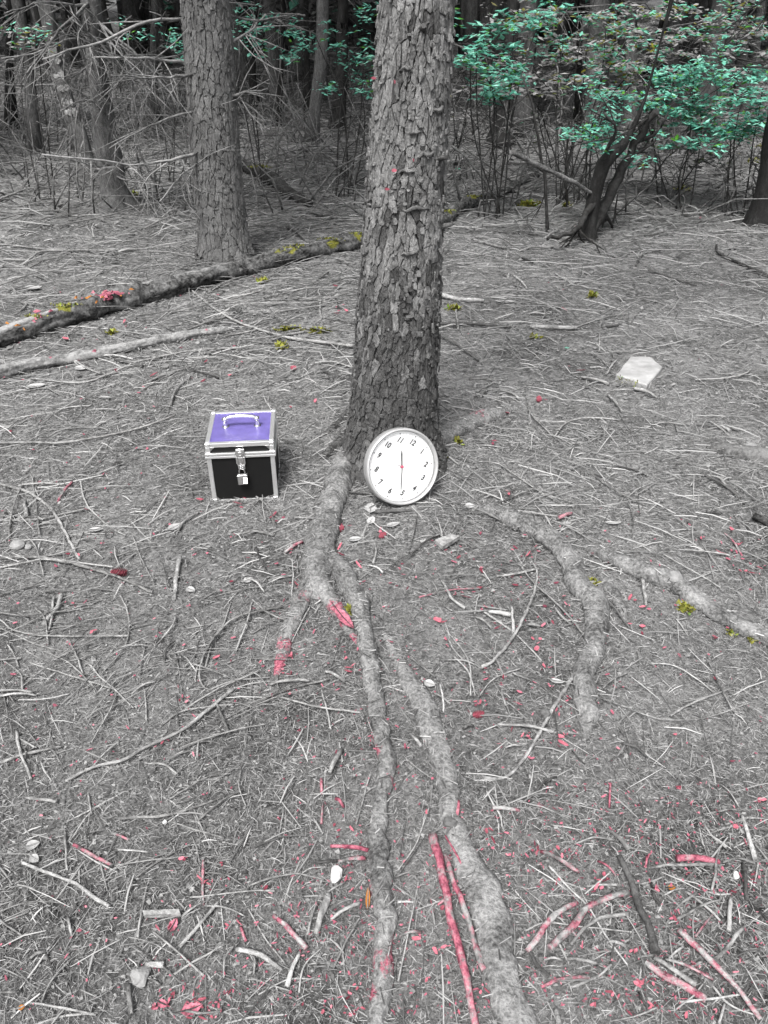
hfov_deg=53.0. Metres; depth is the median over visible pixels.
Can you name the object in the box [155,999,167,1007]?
fallen leaf
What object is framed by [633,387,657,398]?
stick
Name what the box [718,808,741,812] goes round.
twig
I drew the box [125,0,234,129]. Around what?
dark tree
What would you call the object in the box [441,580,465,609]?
stick
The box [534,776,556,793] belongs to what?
loose twig
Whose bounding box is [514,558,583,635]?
twig
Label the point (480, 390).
twig
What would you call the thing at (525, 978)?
loose twig
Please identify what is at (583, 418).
twig
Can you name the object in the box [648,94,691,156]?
sapling
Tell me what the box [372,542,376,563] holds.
loose twig
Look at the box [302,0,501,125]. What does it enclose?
forest tree
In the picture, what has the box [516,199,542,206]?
moss patch
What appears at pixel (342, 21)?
dark tree
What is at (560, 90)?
sapling
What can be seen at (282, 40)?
dark tree
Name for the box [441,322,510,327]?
stick
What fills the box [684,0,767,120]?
forest tree
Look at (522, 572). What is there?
loose twig
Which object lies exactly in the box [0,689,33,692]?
twig
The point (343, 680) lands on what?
stick
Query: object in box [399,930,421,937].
twig
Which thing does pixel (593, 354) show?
twig
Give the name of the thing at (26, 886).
loose twig
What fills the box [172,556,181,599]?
stick
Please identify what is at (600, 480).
twig
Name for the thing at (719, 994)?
loose twig
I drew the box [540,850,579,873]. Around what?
twig
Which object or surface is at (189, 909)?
loose twig
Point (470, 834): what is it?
pink leaf crumbs
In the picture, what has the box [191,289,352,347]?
stick
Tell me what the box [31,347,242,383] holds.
stick
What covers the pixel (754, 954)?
loose twig
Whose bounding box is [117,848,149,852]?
twig
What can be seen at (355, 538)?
fallen leaf
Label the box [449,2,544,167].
leafy shrub
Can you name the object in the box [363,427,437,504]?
wall clock
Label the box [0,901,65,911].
twig
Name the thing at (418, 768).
loose twig
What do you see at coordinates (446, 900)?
stick
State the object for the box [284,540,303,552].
stick
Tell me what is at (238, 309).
stone
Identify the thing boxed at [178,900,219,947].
twig
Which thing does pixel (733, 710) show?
twig
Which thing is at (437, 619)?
pink leaf scrap
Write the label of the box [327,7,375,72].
forest tree
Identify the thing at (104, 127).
pine tree
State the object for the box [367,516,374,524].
fallen leaf
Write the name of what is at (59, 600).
stick
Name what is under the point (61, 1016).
loose twig
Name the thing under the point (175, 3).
forest tree
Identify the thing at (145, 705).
twig
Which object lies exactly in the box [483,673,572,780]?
stick
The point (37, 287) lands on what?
fallen leaf
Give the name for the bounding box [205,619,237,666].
twig
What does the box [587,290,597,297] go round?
moss patch
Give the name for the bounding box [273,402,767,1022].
roots
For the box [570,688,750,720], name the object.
twig
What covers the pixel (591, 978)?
twig
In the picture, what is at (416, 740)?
twig
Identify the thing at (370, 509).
fallen leaf
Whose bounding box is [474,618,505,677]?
twig
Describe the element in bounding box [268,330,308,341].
loose twig
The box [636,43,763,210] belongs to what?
leafy shrub
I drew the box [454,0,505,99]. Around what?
forest tree
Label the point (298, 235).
loose twig
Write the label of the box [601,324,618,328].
stick
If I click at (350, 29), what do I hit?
forest tree
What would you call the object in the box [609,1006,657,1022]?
loose twig
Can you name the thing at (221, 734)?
twig
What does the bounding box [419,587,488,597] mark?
twig
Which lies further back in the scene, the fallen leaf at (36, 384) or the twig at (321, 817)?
the fallen leaf at (36, 384)
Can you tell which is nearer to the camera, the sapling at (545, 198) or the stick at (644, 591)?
the stick at (644, 591)
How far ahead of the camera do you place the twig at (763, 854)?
1.73 m
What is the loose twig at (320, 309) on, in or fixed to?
on the ground
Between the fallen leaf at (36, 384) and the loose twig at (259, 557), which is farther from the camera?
the fallen leaf at (36, 384)
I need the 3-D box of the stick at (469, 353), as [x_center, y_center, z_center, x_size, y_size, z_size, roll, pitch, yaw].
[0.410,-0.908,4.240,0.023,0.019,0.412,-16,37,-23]
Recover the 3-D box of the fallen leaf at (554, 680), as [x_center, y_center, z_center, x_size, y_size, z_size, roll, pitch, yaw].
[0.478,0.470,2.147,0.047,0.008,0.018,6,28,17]
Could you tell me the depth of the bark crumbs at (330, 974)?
2.42 m
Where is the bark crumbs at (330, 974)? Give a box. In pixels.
[0,124,767,1023]
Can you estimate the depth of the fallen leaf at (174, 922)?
1.58 m
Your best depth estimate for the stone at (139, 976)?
1.49 m
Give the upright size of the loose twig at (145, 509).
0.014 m
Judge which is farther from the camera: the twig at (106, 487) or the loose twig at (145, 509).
the twig at (106, 487)
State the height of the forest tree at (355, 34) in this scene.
8.668 m
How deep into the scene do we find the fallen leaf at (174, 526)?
2.79 m
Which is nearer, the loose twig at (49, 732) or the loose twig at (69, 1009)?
the loose twig at (69, 1009)
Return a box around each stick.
[0,243,68,249]
[0,249,108,260]
[0,414,175,443]
[0,483,80,559]
[0,555,152,593]
[23,500,27,516]
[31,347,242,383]
[41,593,63,625]
[57,481,72,501]
[99,248,147,249]
[114,358,143,367]
[169,375,190,405]
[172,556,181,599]
[186,316,226,329]
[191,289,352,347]
[235,946,282,970]
[272,914,308,950]
[277,295,347,309]
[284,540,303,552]
[285,951,301,987]
[313,892,331,935]
[315,360,351,367]
[324,670,345,682]
[328,748,343,772]
[330,844,368,851]
[375,509,412,512]
[428,833,478,1023]
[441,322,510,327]
[441,336,479,361]
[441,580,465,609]
[442,293,483,302]
[443,853,485,971]
[455,309,458,330]
[467,223,544,228]
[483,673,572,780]
[492,805,519,811]
[513,275,527,289]
[518,245,553,251]
[525,901,577,952]
[528,951,549,977]
[530,325,576,329]
[547,889,629,951]
[555,273,613,291]
[557,512,572,519]
[577,313,625,327]
[581,376,609,385]
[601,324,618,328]
[606,828,629,850]
[617,854,659,954]
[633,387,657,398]
[637,248,702,261]
[641,578,647,606]
[644,960,706,1002]
[647,269,696,285]
[654,956,696,986]
[673,212,745,215]
[675,854,719,864]
[677,927,762,1019]
[694,368,751,380]
[700,472,740,498]
[706,510,721,514]
[715,244,767,277]
[719,424,730,431]
[726,896,732,931]
[740,815,757,859]
[752,513,767,525]
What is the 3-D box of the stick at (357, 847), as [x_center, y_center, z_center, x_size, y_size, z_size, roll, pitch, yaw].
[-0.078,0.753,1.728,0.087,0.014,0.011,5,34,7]
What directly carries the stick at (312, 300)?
on the ground
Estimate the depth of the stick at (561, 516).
2.82 m
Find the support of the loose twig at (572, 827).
on the ground
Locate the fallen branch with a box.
[242,160,312,207]
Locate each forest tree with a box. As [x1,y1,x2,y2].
[0,0,43,152]
[0,0,82,102]
[0,0,160,152]
[0,24,87,132]
[28,0,107,90]
[62,0,171,72]
[112,0,249,86]
[147,0,264,63]
[163,0,264,48]
[229,0,259,85]
[229,0,311,114]
[229,0,361,142]
[246,0,315,86]
[284,0,373,100]
[285,5,358,71]
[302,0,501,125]
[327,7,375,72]
[348,0,358,42]
[451,0,589,103]
[453,0,584,107]
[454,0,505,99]
[461,0,553,82]
[501,0,647,137]
[537,0,619,125]
[562,0,666,140]
[608,0,767,143]
[614,21,663,84]
[638,0,700,95]
[661,20,763,112]
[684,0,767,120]
[693,0,707,73]
[748,0,767,73]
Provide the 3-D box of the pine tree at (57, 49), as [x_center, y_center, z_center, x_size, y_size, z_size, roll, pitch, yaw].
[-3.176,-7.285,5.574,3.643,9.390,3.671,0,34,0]
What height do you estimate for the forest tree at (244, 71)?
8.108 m
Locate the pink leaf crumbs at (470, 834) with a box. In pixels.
[0,134,767,1019]
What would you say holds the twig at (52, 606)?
on the ground
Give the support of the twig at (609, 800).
on the ground
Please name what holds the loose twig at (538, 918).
on the ground
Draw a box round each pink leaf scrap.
[412,936,420,940]
[433,617,441,621]
[558,740,568,745]
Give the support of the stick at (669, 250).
on the ground
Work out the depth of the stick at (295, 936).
1.56 m
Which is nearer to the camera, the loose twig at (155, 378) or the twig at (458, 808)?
the twig at (458, 808)
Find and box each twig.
[0,374,110,396]
[0,558,112,568]
[0,583,45,595]
[0,610,65,615]
[0,619,128,636]
[0,627,61,651]
[0,657,20,660]
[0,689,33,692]
[0,692,36,696]
[0,745,61,763]
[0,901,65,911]
[0,911,28,924]
[0,919,21,935]
[0,990,18,993]
[1,505,96,521]
[3,661,22,688]
[4,999,9,1023]
[7,644,18,667]
[8,481,23,542]
[14,303,27,315]
[15,411,51,425]
[15,730,31,779]
[17,884,36,889]
[18,693,69,700]
[19,738,36,748]
[21,861,110,907]
[22,482,68,485]
[23,303,51,307]
[24,748,35,760]
[24,796,57,803]
[26,536,43,574]
[28,950,45,959]
[29,662,114,689]
[29,1002,95,1016]
[31,474,40,534]
[34,606,48,643]
[35,1012,97,1023]
[40,959,71,1002]
[42,713,56,749]
[43,650,96,689]
[45,427,108,430]
[46,386,65,396]
[48,596,54,630]
[64,830,67,870]
[65,687,234,782]
[67,916,72,936]
[68,639,83,673]
[69,484,142,494]
[69,658,101,679]
[72,843,112,865]
[74,359,100,373]
[76,979,121,1006]
[78,865,80,883]
[79,270,103,284]
[79,480,125,535]
[87,792,91,814]
[88,663,133,707]
[91,690,117,742]
[93,333,107,344]
[93,740,119,764]
[101,595,129,674]
[103,354,133,359]
[107,672,132,691]
[107,723,139,728]
[111,832,128,840]
[115,855,190,865]
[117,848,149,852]
[119,795,223,819]
[126,983,133,1014]
[127,843,191,883]
[128,937,175,955]
[131,680,157,693]
[132,536,154,583]
[134,499,158,520]
[137,859,168,869]
[137,885,147,937]
[139,364,196,391]
[144,689,146,720]
[148,372,171,382]
[148,977,160,985]
[150,762,178,775]
[152,930,206,977]
[161,616,176,638]
[161,703,233,724]
[162,347,190,359]
[163,640,174,661]
[166,773,228,801]
[170,821,223,838]
[173,943,226,975]
[176,511,198,531]
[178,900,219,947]
[180,653,195,670]
[180,723,265,747]
[180,1009,222,1014]
[181,902,204,917]
[183,638,198,667]
[185,670,258,708]
[186,647,209,670]
[190,889,274,897]
[192,370,219,378]
[195,740,224,745]
[196,738,199,757]
[197,789,242,820]
[198,605,282,692]
[200,872,248,889]
[201,860,204,905]
[204,905,245,916]
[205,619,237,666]
[207,861,236,868]
[212,602,230,644]
[214,585,264,596]
[214,694,229,733]
[223,945,234,977]
[224,871,247,877]
[235,601,251,650]
[236,530,274,536]
[238,769,245,806]
[240,926,246,941]
[242,340,286,342]
[244,577,264,591]
[244,671,268,687]
[247,907,284,962]
[248,873,323,886]
[250,678,328,703]
[250,977,291,990]
[251,599,284,620]
[253,834,307,847]
[253,958,256,972]
[255,496,276,527]
[255,547,265,568]
[258,977,323,994]
[260,377,301,389]
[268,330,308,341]
[270,678,309,685]
[276,675,283,696]
[278,696,360,713]
[286,226,304,240]
[291,606,310,641]
[293,866,326,884]
[294,516,344,519]
[298,947,322,992]
[306,900,317,934]
[312,491,372,507]
[315,859,337,864]
[319,299,321,319]
[320,778,322,793]
[320,803,323,823]
[321,689,331,729]
[327,882,344,891]
[330,901,360,920]
[332,916,361,968]
[334,797,344,807]
[335,257,348,264]
[338,856,365,862]
[355,774,369,823]
[368,564,383,572]
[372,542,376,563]
[396,872,418,876]
[397,776,432,870]
[397,879,418,981]
[397,900,415,902]
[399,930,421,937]
[405,757,435,780]
[409,656,435,676]
[409,733,422,747]
[410,535,439,554]
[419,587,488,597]
[432,580,462,613]
[432,691,450,703]
[439,324,473,328]
[439,683,444,711]
[440,659,480,667]
[445,629,471,695]
[445,835,460,863]
[447,637,463,661]
[453,655,475,695]
[456,800,459,814]
[462,723,473,729]
[469,378,503,380]
[472,381,497,404]
[473,238,505,249]
[474,592,479,613]
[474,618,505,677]
[475,616,491,628]
[477,461,560,503]
[478,668,520,697]
[480,562,537,668]
[484,611,541,660]
[497,235,523,250]
[497,567,540,576]
[497,723,553,732]
[500,389,519,399]
[501,688,505,705]
[506,744,520,747]
[508,319,550,325]
[508,345,522,357]
[511,606,514,633]
[512,672,553,694]
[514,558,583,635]
[518,968,564,975]
[522,793,552,802]
[524,977,540,992]
[525,921,634,932]
[526,395,556,439]
[529,311,544,314]
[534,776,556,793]
[535,902,539,920]
[538,333,557,343]
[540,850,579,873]
[540,975,590,988]
[544,956,562,961]
[548,865,627,964]
[554,607,572,625]
[555,417,615,436]
[567,957,598,965]
[569,912,629,945]
[569,964,611,988]
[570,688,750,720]
[571,811,574,842]
[574,836,613,844]
[586,883,618,886]
[586,990,593,1021]
[590,352,608,367]
[595,477,645,505]
[596,333,600,351]
[597,860,616,876]
[601,672,627,689]
[604,358,617,374]
[606,940,625,947]
[606,963,630,987]
[607,394,622,412]
[607,599,630,628]
[608,782,611,807]
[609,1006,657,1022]
[618,465,646,475]
[622,760,641,789]
[623,742,648,758]
[628,502,633,538]
[630,846,649,853]
[634,965,642,990]
[635,250,650,266]
[637,953,656,957]
[638,991,646,1008]
[640,876,664,884]
[646,422,681,427]
[648,862,718,868]
[650,882,660,904]
[653,663,713,692]
[662,554,720,587]
[662,888,685,896]
[664,960,702,981]
[665,892,697,924]
[665,958,714,980]
[667,945,684,961]
[670,697,708,715]
[676,899,720,919]
[678,549,729,555]
[680,994,740,1002]
[685,890,720,920]
[694,914,712,937]
[695,824,749,840]
[696,424,740,431]
[701,819,726,848]
[707,891,730,894]
[708,662,750,724]
[709,421,729,436]
[709,982,754,1015]
[710,870,716,890]
[711,475,725,487]
[712,926,744,960]
[714,845,722,888]
[717,1002,725,1023]
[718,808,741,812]
[720,784,739,807]
[722,857,753,863]
[724,533,742,556]
[724,817,767,824]
[732,950,759,965]
[741,862,749,901]
[743,834,767,846]
[748,901,767,920]
[753,842,767,861]
[754,861,759,884]
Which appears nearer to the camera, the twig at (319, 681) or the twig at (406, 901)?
the twig at (406, 901)
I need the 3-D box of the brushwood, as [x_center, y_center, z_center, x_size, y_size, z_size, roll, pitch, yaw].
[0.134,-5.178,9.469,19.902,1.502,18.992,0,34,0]
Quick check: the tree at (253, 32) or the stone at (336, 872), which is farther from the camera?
the tree at (253, 32)
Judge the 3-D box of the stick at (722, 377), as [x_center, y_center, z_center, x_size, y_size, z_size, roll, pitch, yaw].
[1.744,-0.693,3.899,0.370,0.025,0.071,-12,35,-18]
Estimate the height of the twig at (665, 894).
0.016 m
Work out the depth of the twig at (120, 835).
1.74 m
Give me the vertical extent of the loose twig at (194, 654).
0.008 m
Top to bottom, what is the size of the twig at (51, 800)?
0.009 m
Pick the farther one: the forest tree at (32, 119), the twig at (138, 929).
the forest tree at (32, 119)
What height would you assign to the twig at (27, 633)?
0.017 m
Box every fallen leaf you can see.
[21,285,41,288]
[22,840,39,849]
[27,383,45,387]
[27,853,38,861]
[71,365,85,369]
[84,527,102,530]
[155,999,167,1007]
[165,523,179,529]
[166,917,177,933]
[175,1002,202,1015]
[184,586,194,591]
[331,602,353,627]
[346,536,361,540]
[364,502,376,513]
[365,887,369,908]
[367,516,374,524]
[383,522,399,526]
[422,679,434,686]
[464,503,473,507]
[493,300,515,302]
[547,678,563,682]
[602,521,620,523]
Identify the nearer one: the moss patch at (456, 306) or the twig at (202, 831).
the twig at (202, 831)
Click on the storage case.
(246, 440)
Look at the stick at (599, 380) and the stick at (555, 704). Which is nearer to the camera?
the stick at (555, 704)
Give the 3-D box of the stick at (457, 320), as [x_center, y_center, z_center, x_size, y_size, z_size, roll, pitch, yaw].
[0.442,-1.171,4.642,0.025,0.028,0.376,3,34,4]
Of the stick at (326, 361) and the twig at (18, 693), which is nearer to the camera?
the twig at (18, 693)
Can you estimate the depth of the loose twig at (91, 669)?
2.18 m
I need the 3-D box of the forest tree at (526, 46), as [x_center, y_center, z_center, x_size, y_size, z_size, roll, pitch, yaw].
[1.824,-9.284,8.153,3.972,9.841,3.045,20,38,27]
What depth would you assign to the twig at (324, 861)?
1.70 m
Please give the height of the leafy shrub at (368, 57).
1.765 m
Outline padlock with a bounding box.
[237,467,247,484]
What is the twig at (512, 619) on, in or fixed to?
on the ground
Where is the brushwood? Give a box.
[0,15,767,763]
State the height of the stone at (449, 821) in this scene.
0.029 m
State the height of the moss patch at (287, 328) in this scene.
0.037 m
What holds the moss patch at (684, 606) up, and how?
on the ground
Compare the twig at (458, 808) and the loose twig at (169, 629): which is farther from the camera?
the loose twig at (169, 629)
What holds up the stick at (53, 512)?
on the ground
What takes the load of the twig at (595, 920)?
on the ground
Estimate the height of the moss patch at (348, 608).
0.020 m
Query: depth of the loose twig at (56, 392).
3.73 m
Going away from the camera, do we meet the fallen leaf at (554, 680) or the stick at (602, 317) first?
the fallen leaf at (554, 680)
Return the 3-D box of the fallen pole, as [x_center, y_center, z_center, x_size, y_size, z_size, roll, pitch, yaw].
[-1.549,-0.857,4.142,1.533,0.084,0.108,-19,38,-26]
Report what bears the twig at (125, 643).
on the ground
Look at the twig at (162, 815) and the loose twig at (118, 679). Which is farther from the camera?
the loose twig at (118, 679)
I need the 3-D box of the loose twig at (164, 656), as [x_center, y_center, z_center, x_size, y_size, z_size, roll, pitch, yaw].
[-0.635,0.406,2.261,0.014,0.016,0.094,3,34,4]
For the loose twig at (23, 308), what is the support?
on the ground
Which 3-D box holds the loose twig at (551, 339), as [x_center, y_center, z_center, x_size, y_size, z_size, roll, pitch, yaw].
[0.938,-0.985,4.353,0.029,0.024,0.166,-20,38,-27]
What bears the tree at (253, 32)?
on the ground
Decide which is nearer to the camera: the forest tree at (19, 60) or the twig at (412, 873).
the twig at (412, 873)
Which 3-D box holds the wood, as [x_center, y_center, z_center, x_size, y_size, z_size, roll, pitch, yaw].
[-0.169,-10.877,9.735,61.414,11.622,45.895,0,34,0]
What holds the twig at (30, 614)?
on the ground
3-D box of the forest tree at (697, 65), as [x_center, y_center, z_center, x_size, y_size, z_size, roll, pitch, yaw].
[5.235,-9.596,9.677,3.875,8.824,3.336,0,34,0]
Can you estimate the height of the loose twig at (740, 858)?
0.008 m
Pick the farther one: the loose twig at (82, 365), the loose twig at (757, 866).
the loose twig at (82, 365)
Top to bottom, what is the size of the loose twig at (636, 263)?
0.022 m
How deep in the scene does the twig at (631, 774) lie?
1.90 m
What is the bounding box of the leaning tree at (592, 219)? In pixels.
[510,0,673,254]
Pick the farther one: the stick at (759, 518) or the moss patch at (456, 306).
the moss patch at (456, 306)
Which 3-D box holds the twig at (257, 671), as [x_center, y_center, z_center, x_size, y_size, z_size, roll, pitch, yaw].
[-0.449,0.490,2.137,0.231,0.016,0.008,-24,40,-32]
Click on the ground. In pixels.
(554, 376)
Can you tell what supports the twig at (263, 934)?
on the ground
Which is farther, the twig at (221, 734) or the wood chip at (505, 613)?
the wood chip at (505, 613)
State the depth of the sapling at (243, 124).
9.45 m
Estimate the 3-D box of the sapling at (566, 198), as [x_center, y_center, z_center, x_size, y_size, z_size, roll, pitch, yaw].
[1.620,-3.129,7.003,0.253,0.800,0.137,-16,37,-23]
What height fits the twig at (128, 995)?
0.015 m
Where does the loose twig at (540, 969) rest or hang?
on the ground
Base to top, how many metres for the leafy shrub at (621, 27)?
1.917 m
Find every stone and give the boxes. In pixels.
[9,539,24,550]
[25,543,31,549]
[130,966,150,988]
[236,306,241,313]
[331,865,342,882]
[443,816,457,827]
[540,708,550,718]
[668,570,682,581]
[733,871,739,878]
[745,442,756,445]
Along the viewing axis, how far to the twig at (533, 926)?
1.59 m
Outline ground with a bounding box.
[0,0,767,1023]
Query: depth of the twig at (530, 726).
2.01 m
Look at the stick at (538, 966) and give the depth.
1.52 m
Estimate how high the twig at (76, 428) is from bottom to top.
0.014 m
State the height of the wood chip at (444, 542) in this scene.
0.019 m
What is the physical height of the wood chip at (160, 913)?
0.014 m
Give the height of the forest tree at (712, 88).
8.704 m
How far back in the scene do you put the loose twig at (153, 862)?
1.70 m
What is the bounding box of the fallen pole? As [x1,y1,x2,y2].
[0,326,231,377]
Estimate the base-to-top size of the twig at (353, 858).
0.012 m
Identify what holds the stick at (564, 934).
on the ground
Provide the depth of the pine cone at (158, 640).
2.30 m
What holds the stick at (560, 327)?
on the ground
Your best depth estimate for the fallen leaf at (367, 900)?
1.62 m
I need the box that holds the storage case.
[204,409,279,500]
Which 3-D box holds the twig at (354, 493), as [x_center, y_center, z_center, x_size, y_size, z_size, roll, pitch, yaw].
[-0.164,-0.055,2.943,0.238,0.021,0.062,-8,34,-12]
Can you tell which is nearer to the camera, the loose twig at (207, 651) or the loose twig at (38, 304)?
the loose twig at (207, 651)
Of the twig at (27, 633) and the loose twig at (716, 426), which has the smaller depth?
the twig at (27, 633)
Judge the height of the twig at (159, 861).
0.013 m
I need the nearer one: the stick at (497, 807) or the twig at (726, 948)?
the twig at (726, 948)
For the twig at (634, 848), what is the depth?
1.73 m
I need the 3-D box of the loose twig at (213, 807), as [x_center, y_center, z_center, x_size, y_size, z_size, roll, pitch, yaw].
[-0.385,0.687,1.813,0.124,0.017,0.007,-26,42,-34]
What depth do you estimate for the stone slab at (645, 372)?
3.93 m
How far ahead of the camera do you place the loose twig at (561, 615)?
2.37 m
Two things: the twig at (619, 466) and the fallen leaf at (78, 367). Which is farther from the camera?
the fallen leaf at (78, 367)
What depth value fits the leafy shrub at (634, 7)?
8.03 m
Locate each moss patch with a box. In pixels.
[104,328,118,334]
[256,276,269,283]
[272,324,305,330]
[274,340,288,349]
[305,326,332,333]
[344,603,351,614]
[443,303,461,310]
[454,435,464,444]
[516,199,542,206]
[529,332,543,338]
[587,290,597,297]
[588,577,600,585]
[676,599,695,614]
[726,628,737,637]
[747,637,758,643]
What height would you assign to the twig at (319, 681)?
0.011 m
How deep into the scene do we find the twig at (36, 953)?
1.53 m
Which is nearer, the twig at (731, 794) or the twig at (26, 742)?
the twig at (731, 794)
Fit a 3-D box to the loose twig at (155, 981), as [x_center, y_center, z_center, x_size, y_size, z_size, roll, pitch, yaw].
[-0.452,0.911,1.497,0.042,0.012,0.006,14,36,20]
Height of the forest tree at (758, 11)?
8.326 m
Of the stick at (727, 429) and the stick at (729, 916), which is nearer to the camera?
the stick at (729, 916)
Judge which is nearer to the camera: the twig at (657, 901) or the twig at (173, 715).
the twig at (657, 901)
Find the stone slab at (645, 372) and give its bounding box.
[615,356,661,389]
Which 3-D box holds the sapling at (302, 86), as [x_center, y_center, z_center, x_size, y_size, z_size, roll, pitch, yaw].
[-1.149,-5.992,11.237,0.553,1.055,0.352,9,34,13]
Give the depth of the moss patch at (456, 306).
4.82 m
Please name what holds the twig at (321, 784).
on the ground
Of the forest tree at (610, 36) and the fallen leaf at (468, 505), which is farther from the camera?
the forest tree at (610, 36)
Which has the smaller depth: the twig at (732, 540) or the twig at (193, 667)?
the twig at (193, 667)
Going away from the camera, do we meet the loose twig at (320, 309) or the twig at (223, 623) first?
the twig at (223, 623)
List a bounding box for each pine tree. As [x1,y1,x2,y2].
[0,0,98,180]
[0,0,188,221]
[18,0,332,264]
[273,0,767,1023]
[538,0,676,149]
[643,0,767,111]
[651,0,766,116]
[659,0,683,122]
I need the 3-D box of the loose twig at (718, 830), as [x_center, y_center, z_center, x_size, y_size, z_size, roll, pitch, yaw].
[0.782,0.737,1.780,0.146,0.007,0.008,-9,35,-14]
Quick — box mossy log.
[0,171,539,346]
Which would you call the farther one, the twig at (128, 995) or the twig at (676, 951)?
the twig at (676, 951)
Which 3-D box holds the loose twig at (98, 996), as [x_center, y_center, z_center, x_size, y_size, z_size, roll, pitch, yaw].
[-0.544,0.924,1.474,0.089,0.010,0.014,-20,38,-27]
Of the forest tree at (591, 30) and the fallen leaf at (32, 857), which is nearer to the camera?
the fallen leaf at (32, 857)
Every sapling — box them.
[60,142,93,203]
[118,116,147,151]
[237,102,248,152]
[240,106,261,142]
[260,60,354,103]
[269,112,306,161]
[280,59,301,145]
[290,65,310,129]
[457,102,487,140]
[499,78,548,231]
[547,66,562,160]
[553,119,574,208]
[611,183,661,227]
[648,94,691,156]
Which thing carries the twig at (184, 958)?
on the ground
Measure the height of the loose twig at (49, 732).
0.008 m
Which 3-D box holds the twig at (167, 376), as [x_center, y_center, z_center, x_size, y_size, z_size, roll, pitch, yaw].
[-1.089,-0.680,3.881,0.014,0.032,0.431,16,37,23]
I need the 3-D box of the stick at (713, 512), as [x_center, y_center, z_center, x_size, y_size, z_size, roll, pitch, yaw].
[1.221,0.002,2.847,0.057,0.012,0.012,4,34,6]
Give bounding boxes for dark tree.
[0,0,68,130]
[4,0,76,67]
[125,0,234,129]
[229,0,259,106]
[255,0,377,113]
[257,0,353,126]
[285,0,373,131]
[450,0,627,148]
[547,0,583,126]
[642,0,767,227]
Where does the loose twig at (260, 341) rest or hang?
on the ground
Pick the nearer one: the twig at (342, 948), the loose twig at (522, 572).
the twig at (342, 948)
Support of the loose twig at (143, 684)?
on the ground
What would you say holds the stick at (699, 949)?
on the ground
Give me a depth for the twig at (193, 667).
2.21 m
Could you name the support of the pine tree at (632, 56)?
on the ground
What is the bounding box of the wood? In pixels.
[0,0,767,68]
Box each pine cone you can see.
[110,567,127,576]
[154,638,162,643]
[378,532,386,538]
[472,710,484,718]
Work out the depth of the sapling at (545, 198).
6.21 m
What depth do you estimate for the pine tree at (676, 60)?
11.69 m
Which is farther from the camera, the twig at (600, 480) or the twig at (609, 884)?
the twig at (600, 480)
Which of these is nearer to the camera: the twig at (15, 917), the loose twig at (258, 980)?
the loose twig at (258, 980)
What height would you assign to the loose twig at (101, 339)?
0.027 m
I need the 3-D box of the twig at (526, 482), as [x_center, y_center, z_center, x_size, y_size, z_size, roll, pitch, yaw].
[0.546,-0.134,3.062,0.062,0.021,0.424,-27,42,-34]
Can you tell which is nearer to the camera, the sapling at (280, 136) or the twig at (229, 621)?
the twig at (229, 621)
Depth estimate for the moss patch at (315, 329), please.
4.40 m
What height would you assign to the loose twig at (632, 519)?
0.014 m
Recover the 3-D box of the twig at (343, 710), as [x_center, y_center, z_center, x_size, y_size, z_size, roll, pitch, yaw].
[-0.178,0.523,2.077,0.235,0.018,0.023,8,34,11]
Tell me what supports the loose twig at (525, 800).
on the ground
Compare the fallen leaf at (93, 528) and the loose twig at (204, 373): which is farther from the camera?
the loose twig at (204, 373)
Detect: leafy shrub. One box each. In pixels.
[0,22,64,199]
[107,15,183,181]
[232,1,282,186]
[273,2,378,196]
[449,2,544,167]
[450,0,573,219]
[478,0,767,177]
[490,0,767,203]
[547,75,656,227]
[618,88,767,201]
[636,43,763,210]
[700,64,767,216]
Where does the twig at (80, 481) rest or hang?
on the ground
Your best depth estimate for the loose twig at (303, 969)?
1.51 m
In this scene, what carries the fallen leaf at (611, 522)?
on the ground
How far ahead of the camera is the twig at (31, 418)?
3.52 m
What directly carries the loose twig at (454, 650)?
on the ground
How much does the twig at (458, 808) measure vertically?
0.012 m
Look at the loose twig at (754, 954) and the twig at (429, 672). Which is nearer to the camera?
the loose twig at (754, 954)
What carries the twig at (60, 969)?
on the ground
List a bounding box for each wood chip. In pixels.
[142,909,180,917]
[145,961,164,967]
[435,534,459,549]
[488,610,510,616]
[528,623,539,626]
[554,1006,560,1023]
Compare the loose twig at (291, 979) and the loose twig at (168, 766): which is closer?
the loose twig at (291, 979)
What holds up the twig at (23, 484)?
on the ground
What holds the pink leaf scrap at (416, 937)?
on the ground
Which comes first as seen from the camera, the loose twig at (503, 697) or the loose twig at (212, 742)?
the loose twig at (212, 742)
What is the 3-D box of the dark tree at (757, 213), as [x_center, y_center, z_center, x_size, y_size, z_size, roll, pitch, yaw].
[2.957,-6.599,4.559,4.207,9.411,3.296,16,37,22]
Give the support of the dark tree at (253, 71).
on the ground
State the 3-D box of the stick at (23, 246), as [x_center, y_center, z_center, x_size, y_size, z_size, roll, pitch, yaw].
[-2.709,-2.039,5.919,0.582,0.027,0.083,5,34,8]
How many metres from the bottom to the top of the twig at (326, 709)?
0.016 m
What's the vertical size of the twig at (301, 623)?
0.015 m
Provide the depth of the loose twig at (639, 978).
1.51 m
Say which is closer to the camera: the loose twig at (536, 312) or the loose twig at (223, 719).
the loose twig at (223, 719)
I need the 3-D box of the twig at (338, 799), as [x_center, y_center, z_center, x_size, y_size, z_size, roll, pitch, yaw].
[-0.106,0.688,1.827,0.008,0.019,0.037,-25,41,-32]
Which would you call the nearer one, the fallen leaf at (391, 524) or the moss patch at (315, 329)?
the fallen leaf at (391, 524)
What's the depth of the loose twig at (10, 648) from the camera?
2.25 m
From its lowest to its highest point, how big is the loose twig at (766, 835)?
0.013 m
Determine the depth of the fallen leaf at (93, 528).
2.75 m
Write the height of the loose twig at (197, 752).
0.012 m

